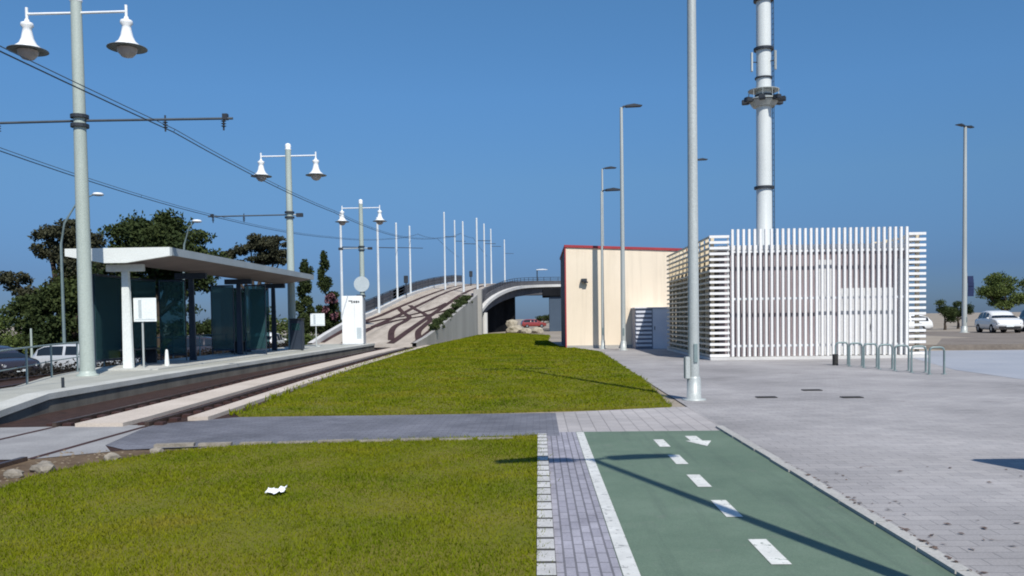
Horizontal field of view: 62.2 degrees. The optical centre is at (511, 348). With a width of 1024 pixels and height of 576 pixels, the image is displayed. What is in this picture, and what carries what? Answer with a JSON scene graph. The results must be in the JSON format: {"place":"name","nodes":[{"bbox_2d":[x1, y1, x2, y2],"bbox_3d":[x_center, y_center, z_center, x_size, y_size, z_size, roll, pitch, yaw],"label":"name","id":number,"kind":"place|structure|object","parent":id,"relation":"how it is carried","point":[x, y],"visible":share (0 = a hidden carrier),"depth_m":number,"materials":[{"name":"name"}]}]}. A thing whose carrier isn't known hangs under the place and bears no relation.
{"place":"outdoors","nodes":[
{"label":"outdoors","id":0,"kind":"place"},
{"bbox_2d":[0,432,560,575],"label":"lawn","id":1,"kind":"structure","parent":0,"point":[389,506],"depth_m":6.85,"materials":[{"name":"green plant"}]},
{"bbox_2d":[265,485,287,493],"bbox_3d":[-2.160,1.291,7.772,0.191,0.063,0.151,-1,2,2],"label":"paper scrap","id":2,"kind":"object","parent":1,"relation":"on","point":[273,490],"visible":1,"depth_m":7.74,"materials":[{"name":"paper"}]},
{"bbox_2d":[235,333,672,416],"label":"lawn","id":3,"kind":"structure","parent":0,"point":[466,412],"depth_m":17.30,"materials":[{"name":"green plant"}]},
{"bbox_2d":[0,312,1020,575],"bbox_3d":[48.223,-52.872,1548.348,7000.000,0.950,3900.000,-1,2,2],"label":"ground","id":4,"kind":"structure","parent":0,"point":[930,340],"depth_m":74.56,"materials":[{"name":"grey concrete"}]},
{"bbox_2d":[0,377,43,386],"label":"track bed","id":5,"kind":"object","parent":4,"relation":"on","point":[6,383],"depth_m":24.07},
{"bbox_2d":[0,371,73,388],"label":"tram track","id":6,"kind":"structure","parent":5,"relation":"on","point":[21,378],"depth_m":25.11,"materials":[{"name":"metal"}]},
{"bbox_2d":[3,335,318,357],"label":"verge","id":7,"kind":"structure","parent":4,"relation":"on","point":[285,336],"depth_m":134.21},
{"bbox_2d":[0,310,18,343],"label":"broadleaf tree","id":8,"kind":"object","parent":7,"relation":"on","point":[3,327],"visible":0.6,"depth_m":93.33,"materials":[{"name":"green plant"}]},
{"bbox_2d":[0,330,37,354],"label":"bush","id":9,"kind":"object","parent":7,"relation":"on","point":[9,339],"visible":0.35,"depth_m":52.83,"materials":[{"name":"green plant"}]},
{"bbox_2d":[0,218,106,320],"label":"pine tree","id":10,"kind":"object","parent":7,"relation":"on","point":[49,234],"visible":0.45,"depth_m":55.37,"materials":[{"name":"green plant"}]},
{"bbox_2d":[0,262,162,354],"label":"broadleaf tree","id":11,"kind":"object","parent":7,"relation":"on","point":[39,309],"visible":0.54,"depth_m":53.66,"materials":[{"name":"green plant"}]},
{"bbox_2d":[0,341,288,378],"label":"hedge","id":12,"kind":"object","parent":7,"relation":"on","point":[70,367],"visible":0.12,"depth_m":31.60,"materials":[{"name":"green plant"}]},
{"bbox_2d":[96,208,230,356],"bbox_3d":[-25.729,-4.666,60.537,11.041,10.777,6.055,-1,2,2],"label":"pine tree","id":13,"kind":"object","parent":7,"relation":"on","point":[165,229],"visible":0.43,"depth_m":60.00,"materials":[{"name":"green plant"}]},
{"bbox_2d":[157,331,202,354],"bbox_3d":[-21.869,-0.138,57.007,3.859,2.050,2.708,-1,2,2],"label":"bush","id":14,"kind":"object","parent":7,"relation":"on","point":[164,344],"visible":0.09,"depth_m":56.61,"materials":[{"name":"green plant"}]},
{"bbox_2d":[162,302,211,339],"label":"broadleaf tree","id":15,"kind":"object","parent":7,"relation":"on","point":[175,327],"visible":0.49,"depth_m":95.16,"materials":[{"name":"green plant"}]},
{"bbox_2d":[219,233,286,334],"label":"pine tree","id":16,"kind":"object","parent":7,"relation":"on","point":[268,250],"visible":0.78,"depth_m":75.16,"materials":[{"name":"green plant"}]},
{"bbox_2d":[246,305,287,337],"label":"broadleaf tree","id":17,"kind":"object","parent":7,"relation":"on","point":[283,328],"visible":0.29,"depth_m":98.21,"materials":[{"name":"green plant"}]},
{"bbox_2d":[285,333,315,344],"bbox_3d":[-15.504,-0.329,62.551,3.380,1.649,2.524,-1,2,2],"label":"bush","id":18,"kind":"object","parent":7,"relation":"on","point":[308,338],"visible":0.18,"depth_m":61.84,"materials":[{"name":"green plant"}]},
{"bbox_2d":[286,259,319,338],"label":"cypress tree","id":19,"kind":"object","parent":7,"relation":"on","point":[304,288],"visible":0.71,"depth_m":70.23,"materials":[{"name":"green plant"}]},
{"bbox_2d":[315,250,340,332],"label":"cypress tree","id":20,"kind":"object","parent":7,"relation":"on","point":[332,312],"visible":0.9,"depth_m":70.97,"materials":[{"name":"green plant"}]},
{"bbox_2d":[0,346,373,423],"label":"platform wall","id":21,"kind":"structure","parent":4,"relation":"on","point":[61,403],"depth_m":19.85,"materials":[{"name":"grey concrete"}]},
{"bbox_2d":[0,344,351,401],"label":"platform","id":22,"kind":"structure","parent":21,"relation":"on","point":[53,382],"depth_m":20.32,"materials":[{"name":"grey concrete"}]},
{"bbox_2d":[0,335,223,383],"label":"railing","id":23,"kind":"object","parent":22,"relation":"on","point":[50,361],"visible":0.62,"depth_m":20.32,"materials":[{"name":"grey metal"}]},
{"bbox_2d":[0,0,232,376],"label":"tram pole","id":24,"kind":"object","parent":22,"relation":"on","point":[125,45],"visible":0.96,"depth_m":20.48,"materials":[{"name":"metal"}]},
{"bbox_2d":[0,46,486,255],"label":"overhead wire","id":25,"kind":"object","parent":24,"relation":"hanging from","point":[168,129],"visible":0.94,"depth_m":19.21,"materials":[{"name":"black metal"}]},
{"bbox_2d":[133,298,156,367],"bbox_3d":[-10.185,-0.420,23.628,0.640,1.970,0.260,-1,2,2],"label":"stop sign board","id":26,"kind":"object","parent":22,"relation":"on","point":[145,309],"visible":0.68,"depth_m":23.55,"materials":[{"name":"white metal"}]},
{"bbox_2d":[65,247,313,370],"bbox_3d":[-10.352,-1.307,30.109,2.860,3.300,14.600,-1,2,2],"label":"tram shelter","id":27,"kind":"object","parent":22,"relation":"on","point":[117,328],"visible":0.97,"depth_m":26.63,"materials":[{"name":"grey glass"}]},
{"bbox_2d":[119,347,160,364],"bbox_3d":[-11.233,0.237,25.686,0.420,0.475,1.800,-1,2,2],"label":"bench","id":28,"kind":"object","parent":27,"relation":"on","point":[151,354],"visible":0.69,"depth_m":26.36,"materials":[{"name":"metal"}]},
{"bbox_2d":[228,340,253,352],"bbox_3d":[-10.962,-0.070,34.377,0.420,0.475,1.800,-1,2,2],"label":"bench","id":29,"kind":"object","parent":27,"relation":"on","point":[248,344],"visible":0.73,"depth_m":34.99,"materials":[{"name":"metal"}]},
{"bbox_2d":[289,318,304,349],"bbox_3d":[-9.348,-0.624,36.910,0.580,1.360,0.500,-1,2,2],"label":"glass panel","id":30,"kind":"object","parent":27,"relation":"on","point":[297,341],"visible":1,"depth_m":36.70,"materials":[{"name":"glass"}]},
{"bbox_2d":[208,143,326,349],"bbox_3d":[-10.812,-4.485,37.619,5.330,9.140,0.920,-1,2,2],"label":"tram pole","id":31,"kind":"object","parent":22,"relation":"on","point":[315,174],"visible":0.94,"depth_m":37.44,"materials":[{"name":"metal"}]},
{"bbox_2d":[0,147,450,250],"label":"overhead wire","id":32,"kind":"object","parent":31,"relation":"attached to","point":[163,201],"visible":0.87,"depth_m":29.75,"materials":[{"name":"black metal"}]},
{"bbox_2d":[310,313,324,345],"bbox_3d":[-9.726,-0.926,42.517,0.720,1.650,0.260,-1,2,2],"label":"stop sign board","id":33,"kind":"object","parent":22,"relation":"on","point":[317,319],"visible":1,"depth_m":42.44,"materials":[{"name":"white metal"}]},
{"bbox_2d":[342,295,365,344],"bbox_3d":[-8.523,-1.556,45.813,1.180,2.650,1.980,-1,2,-6],"label":"equipment cabinet","id":34,"kind":"object","parent":22,"relation":"on","point":[353,322],"visible":1,"depth_m":44.87,"materials":[{"name":"metal"}]},
{"bbox_2d":[0,343,374,416],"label":"platform coping","id":35,"kind":"object","parent":21,"relation":"on","point":[15,404],"visible":1,"depth_m":18.80,"materials":[{"name":"grey concrete"}]},
{"bbox_2d":[0,347,383,461],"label":"track bed","id":36,"kind":"object","parent":4,"relation":"on","point":[42,420],"visible":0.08,"depth_m":16.85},
{"bbox_2d":[0,425,144,459],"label":"track crossing","id":37,"kind":"object","parent":36,"relation":"on","point":[33,444],"visible":1,"depth_m":11.79,"materials":[{"name":"grey concrete"}]},
{"bbox_2d":[0,448,200,487],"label":"bare soil","id":38,"kind":"structure","parent":36,"relation":"on","point":[28,464],"depth_m":9.98,"materials":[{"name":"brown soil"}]},
{"bbox_2d":[3,469,23,478],"bbox_3d":[-5.255,1.332,8.944,0.259,0.128,0.156,-1,2,2],"label":"rock","id":39,"kind":"object","parent":38,"relation":"on","point":[12,473],"visible":0.89,"depth_m":8.88,"materials":[{"name":"stone"}]},
{"bbox_2d":[29,460,55,472],"bbox_3d":[-5.141,1.319,9.293,0.262,0.151,0.299,-2,3,-37],"label":"rock","id":40,"kind":"object","parent":38,"relation":"on","point":[42,466],"visible":0.78,"depth_m":9.21,"materials":[{"name":"stone"}]},
{"bbox_2d":[103,452,120,460],"bbox_3d":[-4.718,1.285,10.004,0.199,0.122,0.138,-1,2,2],"label":"rock","id":41,"kind":"object","parent":38,"relation":"on","point":[112,455],"visible":0.69,"depth_m":9.96,"materials":[{"name":"stone"}]},
{"bbox_2d":[0,347,415,468],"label":"tram track","id":42,"kind":"structure","parent":36,"relation":"on","point":[164,420],"depth_m":16.67,"materials":[{"name":"metal"}]},
{"bbox_2d":[75,347,407,426],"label":"track slab","id":43,"kind":"structure","parent":36,"relation":"on","point":[138,415],"depth_m":17.61,"materials":[{"name":"concrete"}]},
{"bbox_2d":[188,345,428,420],"bbox_3d":[-5.283,0.499,33.090,0.559,0.080,38.279,-1,2,0],"label":"track edge strip","id":44,"kind":"object","parent":36,"relation":"on","point":[214,413],"visible":0.71,"depth_m":17.18,"materials":[{"name":"concrete"}]},
{"bbox_2d":[229,348,412,415],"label":"weeds","id":45,"kind":"object","parent":36,"relation":"on","point":[273,396],"visible":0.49,"depth_m":19.32,"materials":[{"name":"green plant"}]},
{"bbox_2d":[106,413,559,449],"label":"footpath","id":46,"kind":"structure","parent":4,"relation":"on","point":[236,430],"depth_m":12.62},
{"bbox_2d":[154,437,512,448],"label":"broken path kerb","id":47,"kind":"structure","parent":4,"relation":"on","point":[190,444],"depth_m":11.05,"materials":[{"name":"concrete"}]},
{"bbox_2d":[307,281,526,347],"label":"ramp","id":48,"kind":"structure","parent":4,"relation":"on","point":[466,320],"depth_m":72.71,"materials":[{"name":"concrete"}]},
{"bbox_2d":[339,214,358,319],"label":"overhead line pole","id":49,"kind":"object","parent":48,"relation":"on","point":[341,267],"visible":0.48,"depth_m":65.18,"materials":[{"name":"metal"}]},
{"bbox_2d":[319,283,495,347],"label":"ramp deck","id":50,"kind":"structure","parent":48,"relation":"on","point":[378,336],"depth_m":66.03,"materials":[{"name":"concrete"}]},
{"bbox_2d":[335,199,386,297],"bbox_3d":[-9.693,-5.175,54.779,3.360,8.890,0.920,-1,2,2],"label":"tram pole","id":51,"kind":"object","parent":50,"relation":"on","point":[361,284],"visible":0.92,"depth_m":54.60,"materials":[{"name":"metal"}]},
{"bbox_2d":[376,217,394,312],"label":"overhead line pole","id":52,"kind":"object","parent":50,"relation":"on","point":[378,277],"visible":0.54,"depth_m":70.10,"materials":[{"name":"metal"}]},
{"bbox_2d":[395,223,410,298],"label":"overhead line pole","id":53,"kind":"object","parent":50,"relation":"on","point":[396,247],"visible":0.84,"depth_m":82.05,"materials":[{"name":"metal"}]},
{"bbox_2d":[322,283,492,343],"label":"tram track","id":54,"kind":"structure","parent":50,"relation":"on","point":[418,335],"depth_m":65.23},
{"bbox_2d":[409,226,411,292],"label":"overhead line pole","id":55,"kind":"object","parent":50,"relation":"on","point":[410,285],"visible":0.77,"depth_m":90.03,"materials":[{"name":"metal"}]},
{"bbox_2d":[428,322,444,330],"bbox_3d":[-5.246,-1.450,58.431,1.176,0.848,6.243,-1,2,2],"label":"bush","id":56,"kind":"object","parent":50,"relation":"on","point":[434,326],"visible":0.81,"depth_m":56.26,"materials":[{"name":"green plant"}]},
{"bbox_2d":[443,212,455,288],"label":"overhead line pole","id":57,"kind":"object","parent":50,"relation":"on","point":[444,250],"visible":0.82,"depth_m":99.86,"materials":[{"name":"metal"}]},
{"bbox_2d":[454,220,465,285],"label":"overhead line pole","id":58,"kind":"object","parent":50,"relation":"on","point":[455,255],"visible":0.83,"depth_m":109.86,"materials":[{"name":"metal"}]},
{"bbox_2d":[462,221,470,291],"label":"overhead line pole","id":59,"kind":"object","parent":50,"relation":"on","point":[463,243],"visible":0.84,"depth_m":92.83,"materials":[{"name":"metal"}]},
{"bbox_2d":[483,224,495,286],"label":"overhead line pole","id":60,"kind":"object","parent":50,"relation":"on","point":[484,243],"visible":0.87,"depth_m":102.72,"materials":[{"name":"metal"}]},
{"bbox_2d":[490,229,500,283],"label":"overhead line pole","id":61,"kind":"object","parent":50,"relation":"on","point":[491,246],"visible":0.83,"depth_m":115.70,"materials":[{"name":"metal"}]},
{"bbox_2d":[365,275,461,312],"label":"railing","id":62,"kind":"object","parent":48,"relation":"on","point":[386,297],"visible":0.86,"depth_m":87.66,"materials":[{"name":"metal"}]},
{"bbox_2d":[476,218,488,288],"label":"overhead line pole","id":63,"kind":"object","parent":48,"relation":"on","point":[477,280],"visible":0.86,"depth_m":85.39,"materials":[{"name":"metal"}]},
{"bbox_2d":[506,325,521,332],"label":"rock","id":64,"kind":"object","parent":4,"relation":"on","point":[514,329],"visible":0.75,"depth_m":91.44,"materials":[{"name":"stone"}]},
{"bbox_2d":[482,277,560,333],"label":"flyover","id":65,"kind":"object","parent":4,"relation":"on","point":[498,304],"visible":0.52,"depth_m":104.45,"materials":[{"name":"concrete"}]},
{"bbox_2d":[521,319,545,327],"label":"parked car","id":66,"kind":"object","parent":4,"relation":"on","point":[526,323],"visible":0.98,"depth_m":149.04,"materials":[{"name":"red paint"}]},
{"bbox_2d":[537,433,555,575],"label":"lawn kerb","id":67,"kind":"structure","parent":4,"relation":"on","point":[546,536],"depth_m":6.64,"materials":[{"name":"grey concrete"}]},
{"bbox_2d":[547,432,622,575],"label":"paver strip","id":68,"kind":"object","parent":4,"relation":"on","point":[583,544],"visible":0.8,"depth_m":6.77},
{"bbox_2d":[601,166,616,245],"bbox_3d":[6.799,-6.660,59.619,1.217,12.160,0.420,-1,2,2],"label":"street lamp","id":69,"kind":"object","parent":4,"relation":"on","point":[610,167],"visible":0.39,"depth_m":59.42,"materials":[{"name":"metal"}]},
{"bbox_2d":[560,245,686,347],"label":"cream building","id":70,"kind":"structure","parent":4,"relation":"on","point":[646,276],"depth_m":44.19,"materials":[{"name":"paint"}]},
{"bbox_2d":[556,407,718,431],"bbox_3d":[1.885,1.104,13.450,2.350,0.001,3.190,-1,2,2],"label":"crossing band","id":71,"kind":"object","parent":4,"relation":"on","point":[669,419],"visible":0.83,"depth_m":13.08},
{"bbox_2d":[742,0,785,244],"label":"telecom mast","id":72,"kind":"object","parent":4,"relation":"on","point":[764,100],"visible":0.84,"depth_m":48.80,"materials":[{"name":"metal"}]},
{"bbox_2d":[576,430,955,575],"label":"bike lane","id":73,"kind":"structure","parent":4,"relation":"on","point":[673,519],"depth_m":6.70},
{"bbox_2d":[576,432,640,575],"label":"lane edge line","id":74,"kind":"object","parent":73,"relation":"on","point":[628,565],"visible":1,"depth_m":6.75,"materials":[{"name":"white paint"}]},
{"bbox_2d":[686,436,710,445],"bbox_3d":[2.384,1.181,10.850,0.330,0.001,0.900,-1,2,2],"label":"lane arrow","id":75,"kind":"object","parent":73,"relation":"on","point":[695,439],"visible":1,"depth_m":10.79,"materials":[{"name":"white paint"}]},
{"bbox_2d":[653,439,790,563],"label":"lane dashes","id":76,"kind":"object","parent":73,"relation":"on","point":[769,551],"visible":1,"depth_m":6.87,"materials":[{"name":"white paint"}]},
{"bbox_2d":[716,426,980,575],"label":"lane kerb","id":77,"kind":"structure","parent":4,"relation":"on","point":[929,552],"depth_m":6.63,"materials":[{"name":"concrete"}]},
{"bbox_2d":[934,299,957,329],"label":"tree","id":78,"kind":"object","parent":4,"relation":"on","point":[944,310],"visible":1,"depth_m":68.68,"materials":[{"name":"green plant"}]},
{"bbox_2d":[942,301,974,328],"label":"tree","id":79,"kind":"object","parent":4,"relation":"on","point":[970,310],"visible":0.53,"depth_m":72.64,"materials":[{"name":"green plant"}]},
{"bbox_2d":[909,331,1023,337],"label":"car park","id":80,"kind":"structure","parent":4,"relation":"on","point":[984,334],"depth_m":53.93,"materials":[{"name":"grey asphalt"}]},
{"bbox_2d":[909,315,932,332],"bbox_3d":[27.476,-1.727,60.652,4.465,1.332,2.040,-1,2,2],"label":"parked car","id":81,"kind":"object","parent":80,"relation":"on","point":[929,323],"visible":0.21,"depth_m":59.77,"materials":[{"name":"white paint"}]},
{"bbox_2d":[955,123,973,332],"bbox_3d":[31.346,-8.274,58.769,2.114,14.360,0.714,-2,2,-33],"label":"street lamp","id":82,"kind":"object","parent":80,"relation":"on","point":[964,328],"visible":1,"depth_m":58.72,"materials":[{"name":"grey metal"}]},
{"bbox_2d":[967,276,973,295],"bbox_3d":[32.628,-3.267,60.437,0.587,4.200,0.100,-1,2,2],"label":"banner","id":83,"kind":"object","parent":82,"relation":"attached to","point":[970,280],"visible":0.71,"depth_m":60.38,"materials":[{"name":"fabric"}]},
{"bbox_2d":[974,310,1023,332],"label":"parked car","id":84,"kind":"object","parent":80,"relation":"on","point":[993,321],"visible":0.97,"depth_m":56.57,"materials":[{"name":"white paint"}]},
{"bbox_2d":[912,344,1023,349],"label":"lot kerb","id":85,"kind":"structure","parent":4,"relation":"on","point":[984,347],"depth_m":35.98,"materials":[{"name":"grey concrete"}]},
{"bbox_2d":[914,350,1023,378],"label":"concrete apron","id":86,"kind":"object","parent":4,"relation":"on","point":[1007,363],"visible":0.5,"depth_m":27.72,"materials":[{"name":"grey concrete"}]},
{"bbox_2d":[974,271,1023,310],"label":"broadleaf tree","id":87,"kind":"object","parent":4,"relation":"on","point":[997,289],"visible":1,"depth_m":80.26,"materials":[{"name":"green plant"}]},
{"bbox_2d":[0,0,1023,325],"label":"sky","id":88,"kind":"structure","parent":0,"point":[504,115],"materials":[{"name":"blue"}]},
{"bbox_2d":[581,348,1023,575],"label":"plaza","id":89,"kind":"structure","parent":0,"point":[967,427],"depth_m":11.55,"materials":[{"name":"grey concrete"}]},
{"bbox_2d":[600,188,619,348],"bbox_3d":[5.007,-4.059,43.149,1.186,8.160,0.357,-1,2,2],"label":"street lamp","id":90,"kind":"object","parent":89,"relation":"on","point":[602,286],"visible":0.91,"depth_m":43.12,"materials":[{"name":"grey metal"}]},
{"bbox_2d":[620,103,641,349],"bbox_3d":[5.722,-5.847,41.061,1.259,11.860,0.504,-1,2,2],"label":"street lamp","id":91,"kind":"object","parent":89,"relation":"on","point":[623,346],"visible":0.94,"depth_m":41.01,"materials":[{"name":"grey metal"}]},
{"bbox_2d":[631,307,669,348],"bbox_3d":[7.081,-1.050,43.266,1.830,2.080,1.830,-1,2,2],"label":"vent cabinet","id":92,"kind":"object","parent":89,"relation":"on","point":[650,327],"visible":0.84,"depth_m":42.40,"materials":[{"name":"metal"}]},
{"bbox_2d":[682,0,705,400],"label":"street lamp","id":93,"kind":"object","parent":89,"relation":"on","point":[691,370],"visible":1,"depth_m":16.05,"materials":[{"name":"grey metal"}]},
{"bbox_2d":[667,226,927,359],"bbox_3d":[11.132,-2.133,35.428,7.760,4.720,10.060,-1,2,2],"label":"slatted kiosk","id":94,"kind":"object","parent":89,"relation":"on","point":[782,301],"visible":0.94,"depth_m":30.58,"materials":[{"name":"white paint"}]},
{"bbox_2d":[841,287,892,354],"bbox_3d":[13.022,-1.001,31.056,2.100,2.430,0.032,-1,2,2],"label":"door","id":95,"kind":"structure","parent":94,"relation":"in","point":[858,289],"depth_m":31.04,"materials":[{"name":"white metal"}]},
{"bbox_2d":[848,342,862,365],"bbox_3d":[10.528,0.179,25.978,0.520,0.727,0.140,-1,2,2],"label":"bike rack","id":96,"kind":"object","parent":89,"relation":"on","point":[850,344],"visible":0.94,"depth_m":25.95,"materials":[{"name":"metal"}]},
{"bbox_2d":[861,343,877,367],"bbox_3d":[10.644,0.205,25.194,0.520,0.727,0.140,-1,2,2],"label":"bike rack","id":97,"kind":"object","parent":89,"relation":"on","point":[864,345],"visible":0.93,"depth_m":25.17,"materials":[{"name":"metal"}]},
{"bbox_2d":[878,344,893,368],"bbox_3d":[10.749,0.231,24.401,0.520,0.727,0.140,-1,2,2],"label":"bike rack","id":98,"kind":"object","parent":89,"relation":"on","point":[880,345],"visible":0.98,"depth_m":24.38,"materials":[{"name":"metal"}]},
{"bbox_2d":[892,345,909,370],"bbox_3d":[10.855,0.257,23.618,0.520,0.727,0.140,-1,2,2],"label":"bike rack","id":99,"kind":"object","parent":89,"relation":"on","point":[896,346],"visible":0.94,"depth_m":23.59,"materials":[{"name":"metal"}]},
{"bbox_2d":[787,462,1022,574],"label":"dry leaves","id":100,"kind":"object","parent":89,"relation":"on","point":[928,542],"visible":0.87,"depth_m":6.25,"materials":[{"name":"brown plant"}]},
{"bbox_2d":[909,345,926,372],"bbox_3d":[10.951,0.283,22.835,0.520,0.727,0.140,-1,2,2],"label":"bike rack","id":101,"kind":"object","parent":89,"relation":"on","point":[911,359],"visible":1,"depth_m":22.81,"materials":[{"name":"metal"}]},
{"bbox_2d":[928,346,944,374],"bbox_3d":[11.046,0.309,22.052,0.520,0.727,0.140,-1,2,2],"label":"bike rack","id":102,"kind":"object","parent":89,"relation":"on","point":[929,360],"visible":1,"depth_m":22.03,"materials":[{"name":"grey metal"}]},
{"bbox_2d":[937,337,1023,344],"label":"brown bank","id":103,"kind":"structure","parent":0,"point":[1005,340],"depth_m":41.10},
{"label":"street","id":104,"kind":"structure","parent":0,"visible":0},
{"bbox_2d":[0,345,40,376],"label":"parked car","id":105,"kind":"object","parent":104,"relation":"on","point":[11,358],"visible":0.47,"depth_m":36.02,"materials":[{"name":"paint"}]},
{"bbox_2d":[60,192,103,342],"bbox_3d":[-23.065,-3.639,45.639,2.491,9.430,0.585,-1,2,2],"label":"street lamp","id":106,"kind":"object","parent":104,"relation":"on","point":[62,280],"visible":0.84,"depth_m":45.61,"materials":[{"name":"grey metal"}]},
{"bbox_2d":[31,343,139,372],"bbox_3d":[-20.104,0.512,40.188,4.566,1.512,2.060,-1,2,2],"label":"parked car","id":107,"kind":"object","parent":104,"relation":"on","point":[64,351],"visible":0.22,"depth_m":39.38,"materials":[{"name":"silver metal"}]},
{"bbox_2d":[182,219,201,335],"bbox_3d":[-19.375,-3.496,51.536,1.291,8.630,0.585,-1,2,2],"label":"street lamp","id":108,"kind":"object","parent":104,"relation":"on","point":[196,221],"visible":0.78,"depth_m":51.45,"materials":[{"name":"metal"}]},
{"bbox_2d":[166,337,229,358],"bbox_3d":[-17.995,0.091,50.124,4.364,1.602,2.060,-1,2,-8],"label":"parked car","id":109,"kind":"object","parent":104,"relation":"on","point":[180,342],"visible":0.12,"depth_m":49.20,"materials":[{"name":"paint"}]},
{"bbox_2d":[253,332,286,344],"bbox_3d":[-17.485,-0.336,61.131,2.040,1.672,4.264,-1,2,2],"label":"parked car","id":110,"kind":"object","parent":104,"relation":"on","point":[279,337],"visible":0.1,"depth_m":59.76,"materials":[{"name":"white paint"}]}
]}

